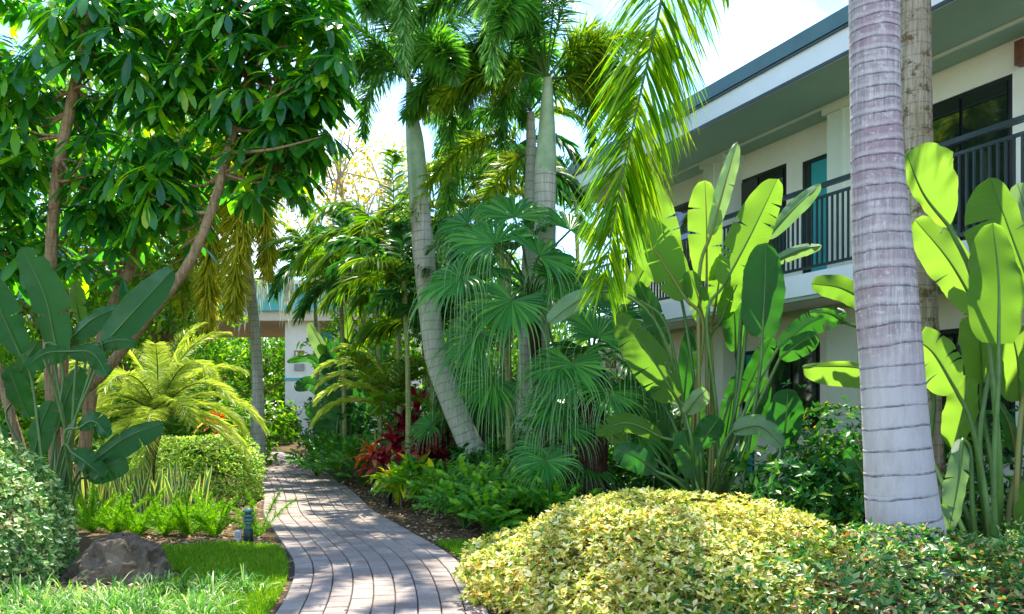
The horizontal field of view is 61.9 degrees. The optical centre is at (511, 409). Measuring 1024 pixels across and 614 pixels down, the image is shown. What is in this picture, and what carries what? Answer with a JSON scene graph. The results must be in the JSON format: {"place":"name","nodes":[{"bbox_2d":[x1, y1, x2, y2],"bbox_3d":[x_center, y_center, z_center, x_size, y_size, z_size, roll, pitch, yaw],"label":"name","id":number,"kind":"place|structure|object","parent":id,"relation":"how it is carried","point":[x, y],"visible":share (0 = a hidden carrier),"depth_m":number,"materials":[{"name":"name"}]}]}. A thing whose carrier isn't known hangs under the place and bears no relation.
{"place":"outdoors","nodes":[
{"label":"outdoors","id":0,"kind":"place"},
{"bbox_2d":[261,451,491,613],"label":"path","id":1,"kind":"structure","parent":0,"point":[398,551],"depth_m":7.43,"materials":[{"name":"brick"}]},
{"bbox_2d":[0,0,847,407],"label":"sky","id":2,"kind":"structure","parent":0,"point":[752,28],"materials":[{"name":"white"}]},
{"bbox_2d":[0,417,1023,613],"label":"ground","id":3,"kind":"structure","parent":0,"point":[87,540],"depth_m":9.01,"materials":[{"name":"brown soil"}]},
{"bbox_2d":[0,291,71,427],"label":"broadleaf tree","id":4,"kind":"object","parent":3,"relation":"on","point":[10,356],"visible":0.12,"depth_m":14.60,"materials":[{"name":"green plant"}]},
{"bbox_2d":[0,434,81,593],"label":"clipped shrub","id":5,"kind":"object","parent":3,"relation":"on","point":[51,560],"visible":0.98,"depth_m":6.42,"materials":[{"name":"green plant"}]},
{"bbox_2d":[0,346,158,494],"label":"garden bush","id":6,"kind":"object","parent":3,"relation":"on","point":[25,426],"visible":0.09,"depth_m":12.88,"materials":[{"name":"green plant"}]},
{"bbox_2d":[0,247,174,546],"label":"bird of paradise","id":7,"kind":"object","parent":3,"relation":"on","point":[125,319],"visible":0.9,"depth_m":8.08,"materials":[{"name":"green plant"}]},
{"bbox_2d":[1,438,177,501],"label":"clipped hedge","id":8,"kind":"object","parent":3,"relation":"on","point":[96,444],"visible":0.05,"depth_m":12.48,"materials":[{"name":"green plant"}]},
{"bbox_2d":[72,470,109,521],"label":"snake plant","id":9,"kind":"object","parent":3,"relation":"on","point":[80,489],"visible":0.2,"depth_m":9.82,"materials":[{"name":"green plant"}]},
{"bbox_2d":[68,482,125,532],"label":"foxtail fern","id":10,"kind":"object","parent":3,"relation":"on","point":[84,512],"visible":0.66,"depth_m":9.03,"materials":[{"name":"green plant"}]},
{"bbox_2d":[95,475,124,516],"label":"snake plant","id":11,"kind":"object","parent":3,"relation":"on","point":[109,493],"visible":0.27,"depth_m":10.02,"materials":[{"name":"green plant"}]},
{"bbox_2d":[58,532,172,587],"bbox_3d":[-3.056,1.171,6.618,0.799,0.436,0.769,0,0,-34],"label":"boulder","id":12,"kind":"object","parent":3,"relation":"on","point":[116,555],"visible":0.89,"depth_m":6.39,"materials":[{"name":"grey stone"}]},
{"bbox_2d":[0,22,233,371],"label":"broadleaf tree","id":13,"kind":"object","parent":3,"relation":"on","point":[147,271],"visible":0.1,"depth_m":15.87,"materials":[{"name":"green plant"}]},
{"bbox_2d":[87,482,160,533],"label":"foxtail fern","id":14,"kind":"object","parent":3,"relation":"on","point":[107,526],"visible":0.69,"depth_m":8.85,"materials":[{"name":"green plant"}]},
{"bbox_2d":[113,466,141,517],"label":"snake plant","id":15,"kind":"object","parent":3,"relation":"on","point":[119,487],"visible":0.35,"depth_m":9.87,"materials":[{"name":"green plant"}]},
{"bbox_2d":[109,487,166,534],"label":"foxtail fern","id":16,"kind":"object","parent":3,"relation":"on","point":[130,524],"visible":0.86,"depth_m":8.79,"materials":[{"name":"green plant"}]},
{"bbox_2d":[27,199,260,402],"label":"broadleaf tree","id":17,"kind":"object","parent":3,"relation":"on","point":[122,365],"visible":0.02,"depth_m":19.94,"materials":[{"name":"green plant"}]},
{"bbox_2d":[0,559,287,613],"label":"border grass","id":18,"kind":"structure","parent":3,"relation":"on","point":[62,601],"depth_m":5.50,"materials":[{"name":"green plant"}]},
{"bbox_2d":[138,462,162,520],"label":"snake plant","id":19,"kind":"object","parent":3,"relation":"on","point":[146,486],"visible":0.57,"depth_m":9.98,"materials":[{"name":"green plant"}]},
{"bbox_2d":[37,321,270,504],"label":"date palm","id":20,"kind":"object","parent":3,"relation":"on","point":[155,399],"visible":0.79,"depth_m":10.98,"materials":[{"name":"green plant"}]},
{"bbox_2d":[25,36,284,425],"bbox_3d":[-8.049,-3.828,19.027,6.623,10.170,5.039,0,0,0],"label":"broadleaf tree","id":21,"kind":"object","parent":3,"relation":"on","point":[169,336],"visible":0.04,"depth_m":18.85,"materials":[{"name":"green plant"}]},
{"bbox_2d":[136,490,206,535],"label":"foxtail fern","id":22,"kind":"object","parent":3,"relation":"on","point":[164,530],"visible":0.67,"depth_m":8.78,"materials":[{"name":"green plant"}]},
{"bbox_2d":[160,460,195,522],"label":"snake plant","id":23,"kind":"object","parent":3,"relation":"on","point":[170,485],"visible":0.54,"depth_m":9.84,"materials":[{"name":"green plant"}]},
{"bbox_2d":[107,397,249,476],"bbox_3d":[-6.753,0.562,16.962,2.803,1.812,2.656,0,0,-40],"label":"garden bush","id":24,"kind":"object","parent":3,"relation":"on","point":[179,429],"visible":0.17,"depth_m":16.63,"materials":[{"name":"green plant"}]},
{"bbox_2d":[0,0,363,520],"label":"umbrella tree","id":25,"kind":"object","parent":3,"relation":"on","point":[286,113],"visible":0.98,"depth_m":9.47,"materials":[{"name":"green plant"}]},
{"bbox_2d":[146,485,221,535],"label":"foxtail fern","id":26,"kind":"object","parent":3,"relation":"on","point":[184,525],"visible":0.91,"depth_m":8.66,"materials":[{"name":"green plant"}]},
{"bbox_2d":[174,464,211,513],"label":"snake plant","id":27,"kind":"object","parent":3,"relation":"on","point":[207,477],"visible":0.48,"depth_m":9.89,"materials":[{"name":"green plant"}]},
{"bbox_2d":[123,432,266,507],"bbox_3d":[-4.441,0.835,11.999,1.871,1.020,1.766,0,0,0],"label":"clipped hedge","id":28,"kind":"object","parent":3,"relation":"on","point":[255,490],"visible":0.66,"depth_m":11.69,"materials":[{"name":"green plant"}]},
{"bbox_2d":[160,487,231,525],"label":"foxtail fern","id":29,"kind":"object","parent":3,"relation":"on","point":[219,503],"visible":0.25,"depth_m":9.39,"materials":[{"name":"green plant"}]},
{"bbox_2d":[124,337,284,406],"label":"broadleaf tree","id":30,"kind":"object","parent":3,"relation":"on","point":[246,379],"visible":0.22,"depth_m":35.74,"materials":[{"name":"green plant"}]},
{"bbox_2d":[163,363,265,434],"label":"garden bush","id":31,"kind":"object","parent":3,"relation":"on","point":[232,384],"visible":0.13,"depth_m":24.80,"materials":[{"name":"green plant"}]},
{"bbox_2d":[16,280,421,434],"bbox_3d":[-9.350,-1.554,29.850,12.900,4.908,6.900,0,0,0],"label":"breezeway","id":32,"kind":"object","parent":3,"relation":"on","point":[271,321],"visible":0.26,"depth_m":27.00,"materials":[{"name":"paint"}]},
{"bbox_2d":[188,489,255,537],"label":"foxtail fern","id":33,"kind":"object","parent":3,"relation":"on","point":[214,527],"visible":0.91,"depth_m":8.74,"materials":[{"name":"green plant"}]},
{"bbox_2d":[173,395,282,467],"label":"garden bush","id":34,"kind":"object","parent":3,"relation":"on","point":[269,444],"visible":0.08,"depth_m":18.94,"materials":[{"name":"green plant"}]},
{"bbox_2d":[149,117,317,473],"bbox_3d":[-5.676,-2.276,17.068,3.464,7.152,3.566,0,0,-16],"label":"foxtail palm","id":35,"kind":"object","parent":3,"relation":"on","point":[208,291],"visible":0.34,"depth_m":15.98,"materials":[{"name":"green plant"}]},
{"bbox_2d":[242,508,253,543],"bbox_3d":[-2.565,1.137,8.300,0.116,0.365,0.116,0,0,0],"label":"path lamp","id":36,"kind":"object","parent":3,"relation":"on","point":[248,519],"visible":0.91,"depth_m":8.27,"materials":[{"name":"green plastic"}]},
{"bbox_2d":[209,392,300,444],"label":"garden bush","id":37,"kind":"object","parent":3,"relation":"on","point":[277,427],"visible":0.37,"depth_m":23.37,"materials":[{"name":"green plant"}]},
{"bbox_2d":[218,488,297,536],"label":"foxtail fern","id":38,"kind":"object","parent":3,"relation":"on","point":[256,527],"visible":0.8,"depth_m":8.70,"materials":[{"name":"green plant"}]},
{"bbox_2d":[1,337,516,423],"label":"tall hedge","id":39,"kind":"object","parent":3,"relation":"on","point":[240,341],"visible":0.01,"depth_m":42.74,"materials":[{"name":"green plant"}]},
{"bbox_2d":[254,220,328,436],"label":"feather palm","id":40,"kind":"object","parent":3,"relation":"on","point":[291,230],"visible":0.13,"depth_m":19.45,"materials":[{"name":"green plant"}]},
{"bbox_2d":[284,432,335,475],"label":"philodendron","id":41,"kind":"object","parent":3,"relation":"on","point":[313,443],"visible":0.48,"depth_m":16.35,"materials":[{"name":"green plant"}]},
{"bbox_2d":[234,273,404,404],"bbox_3d":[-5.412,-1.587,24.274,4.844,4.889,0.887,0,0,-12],"label":"building","id":42,"kind":"structure","parent":3,"relation":"on","point":[288,291],"depth_m":23.99,"materials":[{"name":"white paint"}]},
{"bbox_2d":[257,200,400,438],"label":"feather palm","id":43,"kind":"object","parent":3,"relation":"on","point":[282,276],"visible":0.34,"depth_m":16.40,"materials":[{"name":"green plant"}]},
{"bbox_2d":[299,435,373,482],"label":"philodendron","id":44,"kind":"object","parent":3,"relation":"on","point":[318,467],"visible":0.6,"depth_m":14.83,"materials":[{"name":"green plant"}]},
{"bbox_2d":[287,312,389,474],"bbox_3d":[-3.434,-0.298,16.998,2.031,3.280,0.345,0,0,0],"label":"bird of paradise","id":45,"kind":"object","parent":3,"relation":"on","point":[322,349],"visible":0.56,"depth_m":16.90,"materials":[{"name":"green plant"}]},
{"bbox_2d":[291,387,395,467],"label":"dark shrub","id":46,"kind":"object","parent":3,"relation":"on","point":[314,427],"visible":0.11,"depth_m":18.72,"materials":[{"name":"green plant"}]},
{"bbox_2d":[276,120,427,434],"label":"bare branched tree","id":47,"kind":"object","parent":3,"relation":"on","point":[338,182],"visible":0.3,"depth_m":22.78,"materials":[{"name":"beige plant"}]},
{"bbox_2d":[285,210,439,438],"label":"feather palm","id":48,"kind":"object","parent":3,"relation":"on","point":[317,290],"visible":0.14,"depth_m":16.09,"materials":[{"name":"green plant"}]},
{"bbox_2d":[327,433,399,486],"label":"philodendron","id":49,"kind":"object","parent":3,"relation":"on","point":[351,451],"visible":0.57,"depth_m":14.21,"materials":[{"name":"green plant"}]},
{"bbox_2d":[347,438,392,488],"bbox_3d":[-2.241,0.886,13.598,0.740,0.888,0.732,0,0,-38],"label":"cordyline","id":50,"kind":"object","parent":3,"relation":"on","point":[371,447],"visible":0.57,"depth_m":13.55,"materials":[{"name":"orange plant"}]},
{"bbox_2d":[354,443,402,497],"bbox_3d":[-1.871,0.914,12.518,0.835,0.832,0.771,0,0,0],"label":"cordyline","id":51,"kind":"object","parent":3,"relation":"on","point":[382,456],"visible":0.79,"depth_m":12.45,"materials":[{"name":"red plant"}]},
{"bbox_2d":[74,478,685,613],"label":"mulch chips","id":52,"kind":"object","parent":3,"relation":"on","point":[393,517],"visible":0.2,"depth_m":9.24,"materials":[{"name":"brown wood"}]},
{"bbox_2d":[309,343,460,489],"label":"areca palm","id":53,"kind":"object","parent":3,"relation":"on","point":[366,362],"visible":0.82,"depth_m":13.46,"materials":[{"name":"green plant"}]},
{"bbox_2d":[336,385,441,477],"bbox_3d":[-2.284,0.423,16.882,2.642,2.110,1.961,0,0,0],"label":"dark shrub","id":54,"kind":"object","parent":3,"relation":"on","point":[364,428],"visible":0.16,"depth_m":16.60,"materials":[{"name":"green plant"}]},
{"bbox_2d":[370,421,415,461],"bbox_3d":[-1.868,0.751,13.219,0.753,1.157,0.914,0,0,0],"label":"cordyline","id":55,"kind":"object","parent":3,"relation":"on","point":[394,439],"visible":0.81,"depth_m":13.12,"materials":[{"name":"red plant"}]},
{"bbox_2d":[291,148,498,459],"bbox_3d":[-2.089,-1.479,15.222,3.773,5.560,3.318,0,0,0],"label":"feather palm","id":56,"kind":"object","parent":3,"relation":"on","point":[363,220],"visible":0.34,"depth_m":14.75,"materials":[{"name":"green plant"}]},
{"bbox_2d":[315,216,476,493],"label":"feather palm","id":57,"kind":"object","parent":3,"relation":"on","point":[394,269],"visible":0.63,"depth_m":12.60,"materials":[{"name":"green plant"}]},
{"bbox_2d":[373,455,423,507],"bbox_3d":[-1.444,0.964,11.319,0.792,0.733,0.827,0,0,0],"label":"shell ginger","id":58,"kind":"object","parent":3,"relation":"on","point":[391,466],"visible":0.48,"depth_m":11.19,"materials":[{"name":"green plant"}]},
{"bbox_2d":[263,0,544,456],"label":"foxtail palm","id":59,"kind":"object","parent":3,"relation":"on","point":[401,52],"visible":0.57,"depth_m":11.86,"materials":[{"name":"grey plant"}]},
{"bbox_2d":[370,453,460,508],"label":"philodendron","id":60,"kind":"object","parent":3,"relation":"on","point":[412,468],"visible":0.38,"depth_m":11.09,"materials":[{"name":"green plant"}]},
{"bbox_2d":[398,429,451,461],"bbox_3d":[-1.260,0.801,12.355,0.775,1.058,0.814,0,0,44],"label":"cordyline","id":61,"kind":"object","parent":3,"relation":"on","point":[423,450],"visible":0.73,"depth_m":12.24,"materials":[{"name":"red plant"}]},
{"bbox_2d":[348,276,503,457],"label":"feather palm","id":62,"kind":"object","parent":3,"relation":"on","point":[377,331],"visible":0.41,"depth_m":13.28,"materials":[{"name":"green plant"}]},
{"bbox_2d":[353,169,524,464],"bbox_3d":[-1.177,-1.433,15.622,3.414,5.474,3.527,0,0,0],"label":"feather palm","id":63,"kind":"object","parent":3,"relation":"on","point":[391,208],"visible":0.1,"depth_m":14.97,"materials":[{"name":"green plant"}]},
{"bbox_2d":[296,207,587,405],"bbox_3d":[-1.517,-2.023,21.035,7.585,6.374,4.458,0,0,0],"label":"broadleaf tree","id":64,"kind":"object","parent":3,"relation":"on","point":[390,362],"visible":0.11,"depth_m":20.59,"materials":[{"name":"green plant"}]},
{"bbox_2d":[402,458,482,513],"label":"philodendron","id":65,"kind":"object","parent":3,"relation":"on","point":[417,484],"visible":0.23,"depth_m":10.51,"materials":[{"name":"green plant"}]},
{"bbox_2d":[390,372,499,474],"bbox_3d":[-0.903,0.339,14.616,2.080,2.274,1.839,0,0,32],"label":"dark shrub","id":66,"kind":"object","parent":3,"relation":"on","point":[448,447],"visible":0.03,"depth_m":14.47,"materials":[{"name":"green plant"}]},
{"bbox_2d":[410,474,518,528],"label":"philodendron","id":67,"kind":"object","parent":3,"relation":"on","point":[446,489],"visible":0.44,"depth_m":9.21,"materials":[{"name":"green plant"}]},
{"bbox_2d":[404,363,528,469],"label":"fan palm","id":68,"kind":"object","parent":3,"relation":"on","point":[423,424],"visible":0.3,"depth_m":12.49,"materials":[{"name":"green plant"}]},
{"bbox_2d":[426,454,525,522],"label":"philodendron","id":69,"kind":"object","parent":3,"relation":"on","point":[454,478],"visible":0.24,"depth_m":9.70,"materials":[{"name":"green plant"}]},
{"bbox_2d":[394,111,567,361],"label":"feather palm","id":70,"kind":"object","parent":3,"relation":"on","point":[407,195],"visible":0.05,"depth_m":16.39,"materials":[{"name":"green plant"}]},
{"bbox_2d":[445,442,517,475],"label":"dark shrub","id":71,"kind":"object","parent":3,"relation":"on","point":[476,458],"visible":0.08,"depth_m":11.07,"materials":[{"name":"green plant"}]},
{"bbox_2d":[445,450,526,499],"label":"philodendron","id":72,"kind":"object","parent":3,"relation":"on","point":[505,463],"visible":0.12,"depth_m":10.49,"materials":[{"name":"green plant"}]},
{"bbox_2d":[446,483,542,536],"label":"philodendron","id":73,"kind":"object","parent":3,"relation":"on","point":[488,515],"visible":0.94,"depth_m":8.59,"materials":[{"name":"green plant"}]},
{"bbox_2d":[444,465,561,527],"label":"philodendron","id":74,"kind":"object","parent":3,"relation":"on","point":[497,477],"visible":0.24,"depth_m":9.29,"materials":[{"name":"green plant"}]},
{"bbox_2d":[423,216,584,451],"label":"slender palm","id":75,"kind":"object","parent":3,"relation":"on","point":[509,440],"visible":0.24,"depth_m":11.18,"materials":[{"name":"grey ringed palm bark"},{"name":"green leaf"}]},
{"bbox_2d":[419,106,593,440],"bbox_3d":[-0.117,-1.864,14.126,3.070,6.328,3.039,0,0,0],"label":"feather palm","id":76,"kind":"object","parent":3,"relation":"on","point":[565,181],"visible":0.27,"depth_m":14.16,"materials":[{"name":"green plant"}]},
{"bbox_2d":[406,193,635,509],"bbox_3d":[0.159,-0.685,10.207,2.700,3.983,2.640,0,0,0],"label":"fan palm","id":77,"kind":"object","parent":3,"relation":"on","point":[555,271],"visible":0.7,"depth_m":9.65,"materials":[{"name":"green plant"}]},
{"bbox_2d":[406,36,638,448],"bbox_3d":[0.193,-2.029,12.522,3.392,6.660,3.016,0,0,0],"label":"foxtail palm","id":78,"kind":"object","parent":3,"relation":"on","point":[470,143],"visible":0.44,"depth_m":12.23,"materials":[{"name":"green plant"}]},
{"bbox_2d":[478,425,579,504],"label":"dark shrub","id":79,"kind":"object","parent":3,"relation":"on","point":[489,448],"visible":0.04,"depth_m":11.27,"materials":[{"name":"green plant"}]},
{"bbox_2d":[485,466,572,520],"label":"philodendron","id":80,"kind":"object","parent":3,"relation":"on","point":[510,485],"visible":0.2,"depth_m":8.99,"materials":[{"name":"green plant"}]},
{"bbox_2d":[396,0,682,436],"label":"foxtail palm","id":81,"kind":"object","parent":3,"relation":"on","point":[514,28],"visible":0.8,"depth_m":11.38,"materials":[{"name":"green plant"}]},
{"bbox_2d":[500,466,601,521],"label":"philodendron","id":82,"kind":"object","parent":3,"relation":"on","point":[537,494],"visible":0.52,"depth_m":8.68,"materials":[{"name":"green plant"}]},
{"bbox_2d":[501,406,620,519],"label":"fan palm","id":83,"kind":"object","parent":3,"relation":"on","point":[544,459],"visible":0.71,"depth_m":9.14,"materials":[{"name":"green plant"}]},
{"bbox_2d":[508,147,618,410],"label":"feather palm","id":84,"kind":"object","parent":3,"relation":"on","point":[564,164],"visible":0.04,"depth_m":19.46,"materials":[{"name":"green plant"}]},
{"bbox_2d":[444,449,739,514],"bbox_3d":[1.020,0.832,10.564,3.716,0.998,1.542,0,0,0],"label":"dark shrub","id":85,"kind":"object","parent":3,"relation":"on","point":[634,481],"visible":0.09,"depth_m":10.24,"materials":[{"name":"green plant"}]},
{"bbox_2d":[506,287,679,498],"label":"fan palm","id":86,"kind":"object","parent":3,"relation":"on","point":[594,383],"visible":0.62,"depth_m":9.13,"materials":[{"name":"green plant"}]},
{"bbox_2d":[452,486,878,613],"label":"yellow shrub","id":87,"kind":"object","parent":3,"relation":"on","point":[565,536],"visible":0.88,"depth_m":5.47,"materials":[{"name":"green plant"}]},
{"bbox_2d":[605,395,737,501],"bbox_3d":[1.876,0.486,10.879,2.185,2.007,1.498,0,0,0],"label":"dark shrub","id":88,"kind":"object","parent":3,"relation":"on","point":[672,482],"visible":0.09,"depth_m":10.50,"materials":[{"name":"green plant"}]},
{"bbox_2d":[547,141,846,506],"bbox_3d":[1.845,-0.724,8.860,2.981,4.143,1.463,0,0,0],"label":"bird of paradise","id":89,"kind":"object","parent":3,"relation":"on","point":[755,285],"visible":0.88,"depth_m":8.80,"materials":[{"name":"green plant"}]},
{"bbox_2d":[569,0,963,586],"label":"foxtail palm","id":90,"kind":"object","parent":3,"relation":"on","point":[900,479],"visible":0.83,"depth_m":6.28,"materials":[{"name":"grey plant"}]},
{"bbox_2d":[562,0,1023,520],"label":"motel building","id":91,"kind":"structure","parent":3,"relation":"on","point":[781,112],"depth_m":11.56,"materials":[{"name":"beige paint"}]},
{"bbox_2d":[655,201,692,285],"bbox_3d":[3.077,-3.110,16.068,0.125,1.420,1.281,0,0,-23],"label":"window","id":92,"kind":"structure","parent":91,"relation":"in","point":[681,211],"depth_m":15.77,"materials":[{"name":"blue glass"}]},
{"bbox_2d":[741,163,785,249],"bbox_3d":[4.038,-3.150,13.845,0.095,1.359,1.272,0,0,-23],"label":"window","id":93,"kind":"structure","parent":91,"relation":"in","point":[748,185],"depth_m":13.69,"materials":[{"name":"black glass"}]},
{"bbox_2d":[769,342,822,433],"bbox_3d":[4.330,-0.317,13.119,0.125,1.354,1.270,0,0,-23],"label":"window","id":94,"kind":"structure","parent":91,"relation":"in","point":[793,370],"depth_m":12.93,"materials":[{"name":"black glass"}]},
{"bbox_2d":[803,153,826,273],"bbox_3d":[4.622,-2.733,12.510,0.063,2.026,0.950,0,0,-23],"label":"door","id":95,"kind":"structure","parent":91,"relation":"in","point":[815,169],"depth_m":12.71,"materials":[{"name":"teal paint"}]},
{"bbox_2d":[933,74,1011,240],"bbox_3d":[5.503,-2.847,10.396,0.095,2.013,1.316,0,0,-23],"label":"window","id":96,"kind":"structure","parent":91,"relation":"in","point":[989,104],"depth_m":10.19,"materials":[{"name":"black glass"}]},
{"bbox_2d":[940,328,1014,463],"bbox_3d":[5.457,-0.187,10.466,0.125,1.614,1.675,0,0,-23],"label":"window","id":97,"kind":"structure","parent":91,"relation":"in","point":[952,334],"depth_m":10.10,"materials":[{"name":"black glass"}]},
{"bbox_2d":[776,379,862,535],"bbox_3d":[3.212,0.517,8.149,1.372,1.619,0.996,0,0,0],"label":"flowering shrub","id":98,"kind":"object","parent":3,"relation":"on","point":[825,410],"visible":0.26,"depth_m":8.16,"materials":[{"name":"green plant"}]},
{"bbox_2d":[622,516,1023,613],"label":"variegated shrub","id":99,"kind":"object","parent":3,"relation":"on","point":[938,588],"visible":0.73,"depth_m":4.99,"materials":[{"name":"green plant"}]},
{"bbox_2d":[722,418,947,560],"bbox_3d":[2.683,0.746,7.620,1.978,1.344,1.501,0,0,0],"label":"dark shrub","id":100,"kind":"object","parent":3,"relation":"on","point":[837,497],"visible":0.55,"depth_m":7.37,"materials":[{"name":"green plant"}]},
{"bbox_2d":[802,142,1023,579],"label":"bird of paradise","id":101,"kind":"object","parent":3,"relation":"on","point":[981,284],"visible":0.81,"depth_m":7.11,"materials":[{"name":"green plant"}]},
{"bbox_2d":[813,404,1023,537],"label":"dark shrub","id":102,"kind":"object","parent":3,"relation":"on","point":[1005,458],"visible":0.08,"depth_m":8.48,"materials":[{"name":"green plant"}]},
{"bbox_2d":[900,0,947,534],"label":"foxtail palm","id":103,"kind":"object","parent":3,"relation":"on","point":[916,67],"visible":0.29,"depth_m":8.26,"materials":[{"name":"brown plant"}]},
{"bbox_2d":[958,516,1023,608],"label":"variegated shrub","id":104,"kind":"object","parent":3,"relation":"on","point":[1011,533],"visible":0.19,"depth_m":6.23,"materials":[{"name":"green plant"}]},
{"label":"lawn soil","id":105,"kind":"structure","parent":3,"relation":"on","visible":0},
{"bbox_2d":[96,538,290,613],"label":"lawn grass","id":106,"kind":"structure","parent":105,"relation":"on","point":[221,555],"depth_m":6.84,"materials":[{"name":"green plant"}]},
{"label":"lawn soil","id":107,"kind":"structure","parent":3,"relation":"on","visible":0},
{"bbox_2d":[435,536,505,565],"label":"lawn grass","id":108,"kind":"structure","parent":107,"relation":"on","point":[455,546],"depth_m":7.94,"materials":[{"name":"green plant"}]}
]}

